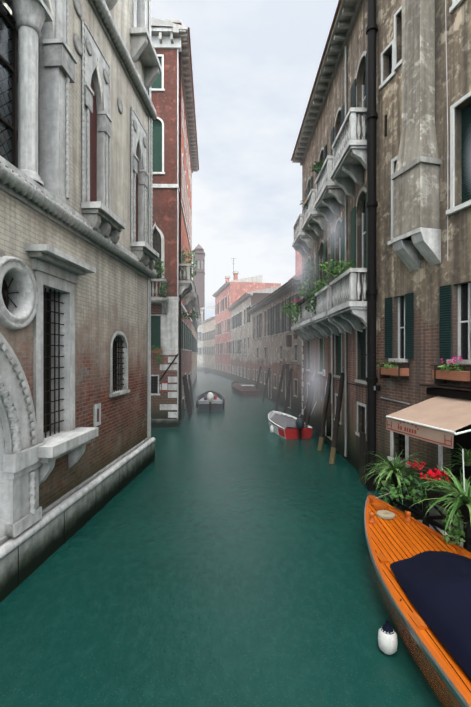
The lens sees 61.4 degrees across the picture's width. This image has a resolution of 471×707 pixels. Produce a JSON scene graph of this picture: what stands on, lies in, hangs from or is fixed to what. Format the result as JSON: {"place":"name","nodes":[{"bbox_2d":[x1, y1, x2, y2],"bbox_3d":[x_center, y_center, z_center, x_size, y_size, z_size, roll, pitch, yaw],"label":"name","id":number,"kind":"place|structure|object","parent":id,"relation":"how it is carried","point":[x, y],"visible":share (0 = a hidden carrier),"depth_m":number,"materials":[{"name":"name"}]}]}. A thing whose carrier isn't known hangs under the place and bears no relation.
{"place":"outdoors","nodes":[
{"label":"outdoors","id":0,"kind":"place"},
{"bbox_2d":[0,371,443,706],"bbox_3d":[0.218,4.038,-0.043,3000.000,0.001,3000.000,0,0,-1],"label":"canal water","id":1,"kind":"structure","parent":0,"point":[212,559],"depth_m":6.68,"materials":[{"name":"teal liquid"}]},
{"bbox_2d":[0,0,161,602],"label":"palazzo","id":2,"kind":"structure","parent":1,"relation":"in","point":[79,254],"depth_m":8.92,"materials":[{"name":"stone"}]},
{"bbox_2d":[151,17,202,426],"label":"palazzo","id":3,"kind":"structure","parent":1,"relation":"in","point":[175,159],"depth_m":21.77,"materials":[{"name":"brick"}]},
{"bbox_2d":[192,294,200,392],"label":"building","id":4,"kind":"structure","parent":1,"relation":"in","point":[195,322],"depth_m":46.09,"materials":[{"name":"black"}]},
{"bbox_2d":[203,368,210,373],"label":"boat","id":5,"kind":"object","parent":1,"relation":"on","point":[207,371],"visible":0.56,"depth_m":80.05,"materials":[{"name":"black"}]},
{"bbox_2d":[196,391,224,411],"bbox_3d":[-1.935,3.650,30.875,2.187,1.900,7.676,0,0,-1],"label":"grey boat","id":6,"kind":"object","parent":1,"relation":"in","point":[210,401],"visible":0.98,"depth_m":27.88,"materials":[{"name":"black"}]},
{"bbox_2d":[231,381,259,397],"bbox_3d":[0.678,3.663,41.233,2.098,1.250,9.582,0,0,-9],"label":"dark boat","id":7,"kind":"object","parent":1,"relation":"in","point":[241,389],"visible":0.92,"depth_m":37.44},
{"bbox_2d":[193,244,301,384],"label":"houses","id":8,"kind":"structure","parent":1,"relation":"on","point":[224,342],"depth_m":61.89,"materials":[{"name":"pink"}]},
{"bbox_2d":[246,275,301,417],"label":"house","id":9,"kind":"structure","parent":1,"relation":"in","point":[271,324],"depth_m":31.28,"materials":[{"name":"paint"}]},
{"bbox_2d":[182,365,365,485],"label":"mooring poles","id":10,"kind":"object","parent":1,"relation":"in","point":[362,441],"visible":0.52,"depth_m":16.75,"materials":[{"name":"brown wood"}]},
{"bbox_2d":[268,411,312,439],"bbox_3d":[2.685,3.753,20.582,1.928,1.470,4.698,0,0,-1],"label":"white boat","id":11,"kind":"object","parent":1,"relation":"in","point":[284,425],"visible":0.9,"depth_m":19.28,"materials":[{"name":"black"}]},
{"bbox_2d":[280,0,377,490],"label":"house","id":12,"kind":"structure","parent":1,"relation":"in","point":[333,318],"depth_m":14.73,"materials":[{"name":"paint"}]},
{"bbox_2d":[360,384,470,552],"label":"terrace","id":13,"kind":"structure","parent":1,"relation":"in","point":[442,416],"depth_m":7.99,"materials":[{"name":"stone"},{"name":"fabric"},{"name":"leaf"}]},
{"bbox_2d":[364,489,470,706],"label":"wooden boat","id":14,"kind":"object","parent":1,"relation":"on","point":[421,573],"visible":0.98,"depth_m":5.36,"materials":[{"name":"orange wood"}]},
{"bbox_2d":[374,0,470,510],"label":"building","id":15,"kind":"structure","parent":1,"relation":"in","point":[423,314],"depth_m":9.68,"materials":[{"name":"paint"}]},
{"bbox_2d":[151,0,338,319],"label":"sky","id":16,"kind":"structure","parent":0,"point":[255,63],"materials":[{"name":"white"}]},
{"bbox_2d":[182,0,447,415],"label":"roof clutter","id":17,"kind":"object","parent":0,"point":[288,340],"visible":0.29,"depth_m":11.41,"materials":[{"name":"metal"}]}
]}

